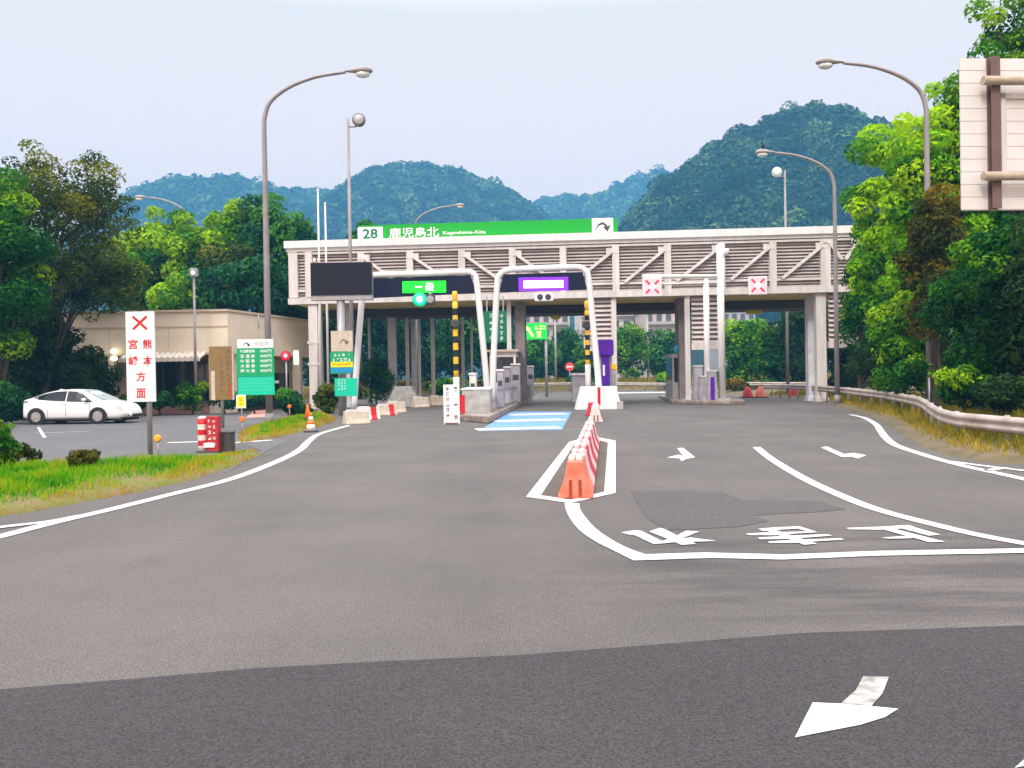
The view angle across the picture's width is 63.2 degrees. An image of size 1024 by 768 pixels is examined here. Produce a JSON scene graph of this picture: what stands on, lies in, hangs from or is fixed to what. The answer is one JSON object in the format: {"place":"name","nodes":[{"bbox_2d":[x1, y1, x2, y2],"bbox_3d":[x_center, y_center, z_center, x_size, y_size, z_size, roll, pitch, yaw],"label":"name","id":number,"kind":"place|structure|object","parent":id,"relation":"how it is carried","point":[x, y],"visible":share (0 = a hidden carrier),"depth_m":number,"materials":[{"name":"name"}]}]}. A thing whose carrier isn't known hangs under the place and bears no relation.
{"place":"outdoors","nodes":[
{"label":"outdoors","id":0,"kind":"place"},
{"bbox_2d":[0,448,260,516],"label":"grass island","id":1,"kind":"structure","parent":0,"point":[139,481],"depth_m":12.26,"materials":[{"name":"green plant"}]},
{"bbox_2d":[0,419,22,465],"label":"bush","id":2,"kind":"object","parent":1,"relation":"on","point":[7,443],"visible":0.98,"depth_m":15.15,"materials":[{"name":"green plant"}]},
{"bbox_2d":[125,311,155,454],"bbox_3d":[-8.026,-0.011,18.070,0.623,3.105,0.159,-1,0,0],"label":"direction sign","id":3,"kind":"object","parent":1,"relation":"on","point":[140,358],"visible":1,"depth_m":18.00,"materials":[{"name":"white metal"}]},
{"bbox_2d":[196,416,220,452],"bbox_3d":[-6.524,1.083,17.904,0.480,0.790,0.245,-1,0,0],"label":"striped barricade","id":4,"kind":"object","parent":1,"relation":"on","point":[209,434],"visible":1,"depth_m":17.81,"materials":[{"name":"red paint"}]},
{"bbox_2d":[0,413,280,460],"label":"parking lot","id":5,"kind":"structure","parent":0,"point":[113,438],"depth_m":26.93,"materials":[{"name":"grey asphalt"}]},
{"bbox_2d":[0,379,31,422],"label":"bush","id":6,"kind":"object","parent":5,"relation":"on","point":[12,398],"visible":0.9,"depth_m":35.68,"materials":[{"name":"teal plant"}]},
{"bbox_2d":[0,166,58,423],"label":"dark tree","id":7,"kind":"object","parent":5,"relation":"on","point":[21,293],"visible":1,"depth_m":35.54,"materials":[{"name":"green plant"}]},
{"bbox_2d":[3,311,92,419],"bbox_3d":[-23.150,-0.954,40.189,5.483,5.836,5.473,-1,0,29],"label":"dark tree","id":8,"kind":"object","parent":5,"relation":"on","point":[23,377],"visible":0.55,"depth_m":39.56,"materials":[{"name":"green plant"}]},
{"bbox_2d":[0,139,145,419],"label":"olive tree","id":9,"kind":"object","parent":5,"relation":"on","point":[92,201],"visible":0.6,"depth_m":40.17,"materials":[{"name":"green plant"}]},
{"bbox_2d":[38,344,124,395],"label":"dark tree","id":10,"kind":"object","parent":5,"relation":"on","point":[102,378],"visible":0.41,"depth_m":42.00,"materials":[{"name":"green plant"}]},
{"bbox_2d":[23,389,142,424],"bbox_3d":[-18.340,0.968,35.699,4.655,1.550,2.187,-1,0,3],"label":"parked car","id":11,"kind":"object","parent":5,"relation":"on","point":[92,406],"visible":1,"depth_m":34.89,"materials":[{"name":"white metal"}]},
{"bbox_2d":[26,242,151,393],"bbox_3d":[-20.072,-2.490,39.434,5.280,8.641,5.150,-1,0,-37],"label":"olive tree","id":12,"kind":"object","parent":5,"relation":"on","point":[85,274],"visible":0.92,"depth_m":39.29,"materials":[{"name":"green plant"}]},
{"bbox_2d":[175,381,209,414],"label":"bush","id":13,"kind":"object","parent":5,"relation":"on","point":[188,396],"visible":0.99,"depth_m":43.30,"materials":[{"name":"green plant"}]},
{"bbox_2d":[209,346,234,427],"bbox_3d":[-10.396,0.117,29.875,0.875,2.940,0.170,-1,0,0],"label":"notice board","id":14,"kind":"object","parent":5,"relation":"on","point":[221,369],"visible":0.98,"depth_m":29.80,"materials":[{"name":"brown wood"}]},
{"bbox_2d":[67,189,309,310],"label":"hill","id":15,"kind":"structure","parent":0,"point":[170,210],"depth_m":926.21,"materials":[{"name":"green plant"}]},
{"bbox_2d":[35,172,332,311],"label":"forest","id":16,"kind":"object","parent":15,"relation":"on","point":[203,196],"visible":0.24,"depth_m":940.41,"materials":[{"name":"green plant"}]},
{"bbox_2d":[236,339,278,394],"bbox_3d":[-9.059,-0.605,29.653,1.460,1.980,0.125,-1,0,0],"label":"fee board","id":17,"kind":"object","parent":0,"point":[255,358],"visible":1,"depth_m":29.60,"materials":[{"name":"green metal"}]},
{"bbox_2d":[239,420,334,441],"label":"grass island","id":18,"kind":"structure","parent":0,"point":[300,430],"depth_m":24.13,"materials":[{"name":"soil"}]},
{"bbox_2d":[238,411,336,441],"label":"grass","id":19,"kind":"structure","parent":18,"relation":"on","point":[281,426],"depth_m":27.27,"materials":[{"name":"green plant"}]},
{"bbox_2d":[274,387,305,415],"bbox_3d":[-9.750,0.872,36.498,1.337,1.542,1.329,-1,0,-28],"label":"bush","id":20,"kind":"object","parent":18,"relation":"on","point":[286,396],"visible":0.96,"depth_m":36.22,"materials":[{"name":"green plant"}]},
{"bbox_2d":[262,66,372,420],"bbox_3d":[-7.069,-5.016,30.369,4.200,13.090,0.437,-1,0,0],"label":"street lamp","id":21,"kind":"object","parent":18,"relation":"on","point":[363,71],"visible":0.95,"depth_m":30.28,"materials":[{"name":"grey metal"}]},
{"bbox_2d":[303,189,570,383],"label":"hill","id":22,"kind":"structure","parent":0,"point":[442,372],"depth_m":774.32,"materials":[{"name":"green plant"}]},
{"bbox_2d":[308,160,574,337],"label":"forest","id":23,"kind":"object","parent":22,"relation":"on","point":[445,185],"visible":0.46,"depth_m":802.23,"materials":[{"name":"green plant"}]},
{"bbox_2d":[0,0,1022,261],"label":"sky","id":24,"kind":"structure","parent":0,"point":[549,98],"materials":[{"name":"white"}]},
{"bbox_2d":[0,390,1023,688],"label":"road","id":25,"kind":"structure","parent":0,"point":[418,534],"depth_m":7.67,"materials":[{"name":"grey asphalt"}]},
{"bbox_2d":[3,309,308,414],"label":"office building","id":26,"kind":"structure","parent":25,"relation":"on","point":[174,343],"depth_m":45.06,"materials":[{"name":"beige"}]},
{"bbox_2d":[163,361,191,395],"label":"window","id":27,"kind":"structure","parent":26,"relation":"in","point":[174,373],"depth_m":46.54,"materials":[{"name":"black glass"}]},
{"bbox_2d":[0,425,350,537],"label":"edge line","id":28,"kind":"object","parent":25,"relation":"on","point":[305,444],"visible":1,"depth_m":12.35,"materials":[{"name":"paint"}]},
{"bbox_2d":[312,384,338,413],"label":"bush","id":29,"kind":"object","parent":25,"relation":"on","point":[324,398],"visible":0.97,"depth_m":41.77,"materials":[{"name":"green plant"}]},
{"bbox_2d":[310,258,373,415],"bbox_3d":[-7.966,-2.229,39.201,2.878,7.437,0.470,-1,0,0],"label":"message board","id":30,"kind":"object","parent":25,"relation":"on","point":[340,283],"visible":0.84,"depth_m":38.95,"materials":[{"name":"black metal"}]},
{"bbox_2d":[347,113,365,397],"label":"floodlight pole","id":31,"kind":"object","parent":25,"relation":"on","point":[358,120],"visible":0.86,"depth_m":44.87,"materials":[{"name":"metal"}]},
{"bbox_2d":[358,357,397,404],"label":"bush","id":32,"kind":"object","parent":25,"relation":"on","point":[379,374],"visible":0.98,"depth_m":55.56,"materials":[{"name":"teal plant"}]},
{"bbox_2d":[351,269,489,409],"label":"lane gantry","id":33,"kind":"object","parent":25,"relation":"on","point":[412,283],"visible":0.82,"depth_m":41.40,"materials":[{"name":"white metal"}]},
{"bbox_2d":[443,385,462,424],"bbox_3d":[-2.087,0.737,29.670,0.699,1.431,0.370,-1,0,0],"label":"standing sign","id":34,"kind":"object","parent":25,"relation":"on","point":[453,403],"visible":1,"depth_m":29.60,"materials":[{"name":"white"}]},
{"bbox_2d":[460,387,492,419],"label":"island wall","id":35,"kind":"structure","parent":25,"relation":"on","point":[477,399],"depth_m":33.01,"materials":[{"name":"concrete"}]},
{"bbox_2d":[462,397,531,422],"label":"traffic island","id":36,"kind":"structure","parent":25,"relation":"on","point":[493,414],"depth_m":32.11,"materials":[{"name":"grey concrete"}]},
{"bbox_2d":[490,264,601,402],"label":"lane gantry","id":37,"kind":"object","parent":36,"relation":"on","point":[565,281],"visible":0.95,"depth_m":41.39,"materials":[{"name":"white metal"}]},
{"bbox_2d":[0,625,1023,767],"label":"asphalt overlay","id":38,"kind":"object","parent":25,"relation":"on","point":[954,697],"visible":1,"depth_m":4.00,"materials":[{"name":"grey asphalt"}]},
{"bbox_2d":[795,702,896,736],"bbox_3d":[1.500,1.543,3.894,0.654,0.001,0.290,-1,0,-20],"label":"road arrow","id":39,"kind":"object","parent":38,"relation":"on","point":[821,717],"visible":1,"depth_m":3.86,"materials":[{"name":"paint"}]},
{"bbox_2d":[842,676,888,705],"bbox_3d":[1.790,1.536,4.178,0.136,0.001,0.500,-1,0,36],"label":"road arrow","id":40,"kind":"object","parent":38,"relation":"on","point":[869,690],"visible":1,"depth_m":4.16,"materials":[{"name":"paint"}]},
{"bbox_2d":[479,412,570,430],"bbox_3d":[0.920,1.377,33.019,2.971,0.001,14.666,-1,0,4],"label":"lane marking","id":41,"kind":"object","parent":25,"relation":"on","point":[556,423],"visible":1,"depth_m":30.56,"materials":[{"name":"blue paint"}]},
{"bbox_2d":[526,438,615,502],"bbox_3d":[1.458,1.468,16.357,1.198,0.001,11.629,-1,0,7],"label":"island outline","id":42,"kind":"object","parent":25,"relation":"on","point":[538,488],"visible":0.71,"depth_m":13.48,"materials":[{"name":"paint"}]},
{"bbox_2d":[284,225,861,408],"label":"toll gate","id":43,"kind":"structure","parent":25,"relation":"on","point":[794,265],"depth_m":48.91,"materials":[{"name":"grey"}]},
{"bbox_2d":[358,218,617,238],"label":"roof sign","id":44,"kind":"object","parent":43,"relation":"on","point":[592,225],"visible":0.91,"depth_m":49.76,"materials":[{"name":"green metal"}]},
{"bbox_2d":[484,296,506,342],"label":"hanging sign","id":45,"kind":"object","parent":43,"relation":"hanging from","point":[502,327],"visible":0.82,"depth_m":46.98,"materials":[{"name":"teal metal"}]},
{"bbox_2d":[541,441,607,497],"bbox_3d":[1.431,1.474,16.110,0.854,0.001,10.523,-1,0,7],"label":"island surface","id":46,"kind":"object","parent":25,"relation":"on","point":[553,487],"visible":0.42,"depth_m":13.51,"materials":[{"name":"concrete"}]},
{"bbox_2d":[558,454,593,498],"bbox_3d":[0.886,1.240,11.442,0.460,0.550,0.927,-1,0,7],"label":"barrier block","id":47,"kind":"object","parent":46,"relation":"on","point":[577,482],"depth_m":10.99,"materials":[{"name":"orange plastic"}]},
{"bbox_2d":[574,386,622,409],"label":"crash block","id":48,"kind":"structure","parent":25,"relation":"on","point":[605,397],"depth_m":40.99,"materials":[{"name":"white concrete"}]},
{"bbox_2d":[565,503,643,559],"bbox_3d":[0.860,1.523,8.907,0.352,0.001,3.397,-1,0,-6],"label":"stop line curve","id":49,"kind":"object","parent":25,"relation":"on","point":[582,523],"visible":1,"depth_m":8.54,"materials":[{"name":"paint"}]},
{"bbox_2d":[622,528,713,544],"bbox_3d":[1.597,1.513,8.295,0.736,0.002,0.879,-1,0,-20],"label":"road lettering","id":50,"kind":"object","parent":25,"relation":"on","point":[672,537],"visible":1,"depth_m":8.25,"materials":[{"name":"paint"}]},
{"bbox_2d":[659,394,744,404],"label":"traffic island","id":51,"kind":"structure","parent":25,"relation":"on","point":[732,401],"depth_m":45.97,"materials":[{"name":"grey concrete"}]},
{"bbox_2d":[665,345,677,398],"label":"toll booth","id":52,"kind":"object","parent":51,"relation":"on","point":[671,385],"visible":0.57,"depth_m":50.59,"materials":[{"name":"grey metal"}]},
{"bbox_2d":[642,244,730,399],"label":"signal mast","id":53,"kind":"object","parent":51,"relation":"on","point":[719,276],"visible":0.88,"depth_m":46.67,"materials":[{"name":"metal"}]},
{"bbox_2d":[631,491,843,529],"bbox_3d":[2.723,1.489,10.126,2.412,0.001,2.985,-1,0,0],"label":"asphalt patch","id":54,"kind":"object","parent":25,"relation":"on","point":[672,510],"visible":1,"depth_m":9.95,"materials":[{"name":"grey asphalt"}]},
{"bbox_2d":[748,526,842,544],"bbox_3d":[2.739,1.495,8.214,0.768,0.002,0.881,-1,0,-14],"label":"road lettering","id":55,"kind":"object","parent":25,"relation":"on","point":[786,535],"visible":1,"depth_m":8.18,"materials":[{"name":"paint"}]},
{"bbox_2d":[635,548,1023,559],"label":"stop line","id":56,"kind":"object","parent":25,"relation":"on","point":[791,556],"visible":1,"depth_m":7.33,"materials":[{"name":"paint"}]},
{"bbox_2d":[753,447,1023,544],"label":"lane line","id":57,"kind":"object","parent":25,"relation":"on","point":[775,461],"visible":1,"depth_m":9.96,"materials":[{"name":"paint"}]},
{"bbox_2d":[762,384,1023,440],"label":"guardrail","id":58,"kind":"object","parent":25,"relation":"on","point":[1004,424],"visible":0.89,"depth_m":20.80,"materials":[{"name":"silver metal"}]},
{"bbox_2d":[852,414,1023,479],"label":"edge line","id":59,"kind":"object","parent":25,"relation":"on","point":[883,434],"visible":1,"depth_m":16.29,"materials":[{"name":"paint"}]},
{"bbox_2d":[303,373,913,402],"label":"bank","id":60,"kind":"structure","parent":0,"point":[564,390],"depth_m":97.22,"materials":[{"name":"plant"}]},
{"bbox_2d":[302,311,354,385],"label":"roadside tree","id":61,"kind":"object","parent":60,"relation":"on","point":[332,324],"visible":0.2,"depth_m":82.98,"materials":[{"name":"green plant"}]},
{"bbox_2d":[345,320,409,386],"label":"roadside tree","id":62,"kind":"object","parent":60,"relation":"on","point":[378,331],"visible":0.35,"depth_m":84.95,"materials":[{"name":"teal plant"}]},
{"bbox_2d":[382,319,450,389],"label":"roadside tree","id":63,"kind":"object","parent":60,"relation":"on","point":[425,356],"visible":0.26,"depth_m":88.77,"materials":[{"name":"teal plant"}]},
{"bbox_2d":[527,339,562,379],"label":"roadside tree","id":64,"kind":"object","parent":60,"relation":"on","point":[535,353],"visible":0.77,"depth_m":106.83,"materials":[{"name":"teal plant"}]},
{"bbox_2d":[551,326,581,379],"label":"roadside tree","id":65,"kind":"object","parent":60,"relation":"on","point":[567,338],"visible":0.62,"depth_m":110.54,"materials":[{"name":"teal plant"}]},
{"bbox_2d":[611,322,657,378],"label":"roadside tree","id":66,"kind":"object","parent":60,"relation":"on","point":[632,345],"visible":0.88,"depth_m":106.86,"materials":[{"name":"green plant"}]},
{"bbox_2d":[643,328,674,375],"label":"roadside tree","id":67,"kind":"object","parent":60,"relation":"on","point":[664,344],"visible":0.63,"depth_m":110.70,"materials":[{"name":"teal plant"}]},
{"bbox_2d":[743,323,799,381],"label":"roadside tree","id":68,"kind":"object","parent":60,"relation":"on","point":[765,359],"visible":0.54,"depth_m":79.10,"materials":[{"name":"green plant"}]},
{"bbox_2d":[635,314,674,377],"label":"apartment building","id":69,"kind":"structure","parent":0,"point":[661,322],"depth_m":169.93,"materials":[{"name":"concrete"}]},
{"bbox_2d":[657,156,1001,376],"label":"hill","id":70,"kind":"structure","parent":0,"point":[696,357],"depth_m":369.91,"materials":[{"name":"green plant"}]},
{"bbox_2d":[618,99,1009,323],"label":"forest","id":71,"kind":"object","parent":70,"relation":"on","point":[823,134],"visible":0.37,"depth_m":424.00,"materials":[{"name":"green plant"}]},
{"bbox_2d":[717,387,1023,464],"bbox_3d":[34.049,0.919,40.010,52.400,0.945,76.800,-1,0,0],"label":"bank","id":72,"kind":"structure","parent":0,"point":[936,444],"depth_m":18.01,"materials":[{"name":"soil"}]},
{"bbox_2d":[106,228,173,310],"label":"broadleaf tree","id":73,"kind":"object","parent":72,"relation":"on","point":[145,249],"visible":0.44,"depth_m":59.18,"materials":[{"name":"green plant"}]},
{"bbox_2d":[126,205,195,306],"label":"broadleaf tree","id":74,"kind":"object","parent":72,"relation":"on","point":[162,228],"visible":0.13,"depth_m":62.69,"materials":[{"name":"green plant"}]},
{"bbox_2d":[145,272,205,309],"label":"broadleaf tree","id":75,"kind":"object","parent":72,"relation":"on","point":[169,293],"visible":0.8,"depth_m":55.06,"materials":[{"name":"green plant"}]},
{"bbox_2d":[159,211,233,278],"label":"broadleaf tree","id":76,"kind":"object","parent":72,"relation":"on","point":[187,240],"visible":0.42,"depth_m":59.48,"materials":[{"name":"green plant"}]},
{"bbox_2d":[195,242,254,291],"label":"broadleaf tree","id":77,"kind":"object","parent":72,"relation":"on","point":[224,256],"visible":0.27,"depth_m":57.46,"materials":[{"name":"green plant"}]},
{"bbox_2d":[202,197,255,310],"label":"broadleaf tree","id":78,"kind":"object","parent":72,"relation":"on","point":[231,218],"visible":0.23,"depth_m":62.65,"materials":[{"name":"green plant"}]},
{"bbox_2d":[173,253,289,312],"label":"broadleaf tree","id":79,"kind":"object","parent":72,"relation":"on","point":[246,275],"visible":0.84,"depth_m":54.99,"materials":[{"name":"teal plant"}]},
{"bbox_2d":[234,191,297,313],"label":"broadleaf tree","id":80,"kind":"object","parent":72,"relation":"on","point":[251,235],"visible":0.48,"depth_m":61.17,"materials":[{"name":"teal plant"}]},
{"bbox_2d":[278,210,321,389],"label":"broadleaf tree","id":81,"kind":"object","parent":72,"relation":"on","point":[303,229],"visible":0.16,"depth_m":65.16,"materials":[{"name":"teal plant"}]},
{"bbox_2d":[425,318,489,384],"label":"roadside tree","id":82,"kind":"object","parent":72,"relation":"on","point":[444,351],"visible":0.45,"depth_m":86.70,"materials":[{"name":"teal plant"}]},
{"bbox_2d":[716,316,767,390],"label":"roadside tree","id":83,"kind":"object","parent":72,"relation":"on","point":[737,335],"visible":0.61,"depth_m":83.00,"materials":[{"name":"green plant"}]},
{"bbox_2d":[761,309,831,381],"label":"roadside tree","id":84,"kind":"object","parent":72,"relation":"on","point":[796,321],"visible":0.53,"depth_m":76.92,"materials":[{"name":"green plant"}]},
{"bbox_2d":[755,149,840,404],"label":"street lamp","id":85,"kind":"object","parent":72,"relation":"on","point":[762,152],"visible":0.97,"depth_m":42.28,"materials":[{"name":"grey metal"}]},
{"bbox_2d":[826,333,876,388],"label":"dark tree","id":86,"kind":"object","parent":72,"relation":"on","point":[846,380],"visible":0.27,"depth_m":55.56,"materials":[{"name":"green plant"}]},
{"bbox_2d":[838,253,878,388],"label":"bright tree","id":87,"kind":"object","parent":72,"relation":"on","point":[853,324],"visible":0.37,"depth_m":45.39,"materials":[{"name":"green plant"}]},
{"bbox_2d":[842,345,886,381],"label":"bush","id":88,"kind":"object","parent":72,"relation":"on","point":[863,361],"visible":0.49,"depth_m":42.41,"materials":[{"name":"green plant"}]},
{"bbox_2d":[815,57,932,402],"bbox_3d":[13.232,-5.351,30.269,4.200,13.090,0.437,-1,0,0],"label":"street lamp","id":89,"kind":"object","parent":72,"relation":"on","point":[824,63],"visible":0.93,"depth_m":30.18,"materials":[{"name":"grey metal"}]},
{"bbox_2d":[838,115,937,392],"bbox_3d":[17.306,-5.176,37.213,5.424,13.270,4.599,-1,0,0],"label":"bright tree","id":90,"kind":"object","parent":72,"relation":"on","point":[869,237],"visible":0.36,"depth_m":36.50,"materials":[{"name":"green plant"}]},
{"bbox_2d":[766,389,1023,456],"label":"dry grass","id":91,"kind":"structure","parent":72,"relation":"on","point":[890,408],"depth_m":22.27,"materials":[{"name":"plant"}]},
{"bbox_2d":[862,285,944,402],"bbox_3d":[15.879,-1.398,33.530,2.986,5.348,2.900,-1,0,0],"label":"bright tree","id":92,"kind":"object","parent":72,"relation":"on","point":[891,342],"visible":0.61,"depth_m":33.23,"materials":[{"name":"green plant"}]},
{"bbox_2d":[888,352,946,397],"bbox_3d":[15.165,0.007,30.867,2.145,2.372,2.015,-1,0,0],"label":"bush","id":93,"kind":"object","parent":72,"relation":"on","point":[915,370],"visible":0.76,"depth_m":30.75,"materials":[{"name":"green plant"}]},
{"bbox_2d":[891,182,970,405],"bbox_3d":[15.439,-2.962,29.854,2.878,8.460,2.962,-1,0,0],"label":"russet tree","id":94,"kind":"object","parent":72,"relation":"on","point":[930,237],"visible":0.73,"depth_m":29.62,"materials":[{"name":"brown plant"}]},
{"bbox_2d":[874,81,997,402],"bbox_3d":[17.158,-5.402,33.394,4.538,13.275,4.557,-1,0,35],"label":"bright tree","id":95,"kind":"object","parent":72,"relation":"on","point":[907,171],"visible":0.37,"depth_m":32.81,"materials":[{"name":"green plant"}]},
{"bbox_2d":[932,363,991,412],"bbox_3d":[13.087,0.315,23.888,1.759,1.865,1.609,-1,0,0],"label":"bush","id":96,"kind":"object","parent":72,"relation":"on","point":[956,383],"visible":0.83,"depth_m":23.82,"materials":[{"name":"green plant"}]},
{"bbox_2d":[935,71,996,399],"bbox_3d":[18.082,-5.588,32.944,2.439,13.572,2.261,-1,0,0],"label":"tall tree","id":97,"kind":"object","parent":72,"relation":"on","point":[952,95],"visible":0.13,"depth_m":32.81,"materials":[{"name":"green plant"}]},
{"bbox_2d":[913,214,1023,412],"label":"dark tree","id":98,"kind":"object","parent":72,"relation":"on","point":[974,287],"visible":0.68,"depth_m":24.97,"materials":[{"name":"green plant"}]},
{"bbox_2d":[927,0,1023,375],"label":"tall tree","id":99,"kind":"object","parent":72,"relation":"on","point":[1006,41],"visible":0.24,"depth_m":33.59,"materials":[{"name":"green plant"}]},
{"bbox_2d":[959,56,1023,210],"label":"overhead sign","id":100,"kind":"object","parent":72,"relation":"on","point":[991,98],"visible":1,"depth_m":19.79,"materials":[{"name":"white metal"}]},
{"bbox_2d":[969,372,1023,415],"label":"bush","id":101,"kind":"object","parent":72,"relation":"on","point":[1003,393],"visible":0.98,"depth_m":21.79,"materials":[{"name":"green plant"}]},
{"bbox_2d":[973,213,1023,375],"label":"dark tree","id":102,"kind":"object","parent":72,"relation":"on","point":[1010,320],"visible":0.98,"depth_m":23.62,"materials":[{"name":"green plant"}]},
{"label":"hill","id":103,"kind":"structure","parent":0,"visible":0},
{"bbox_2d":[533,164,676,224],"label":"forest","id":104,"kind":"object","parent":103,"relation":"on","point":[623,197],"visible":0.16,"depth_m":1149.35,"materials":[{"name":"blue plant"}]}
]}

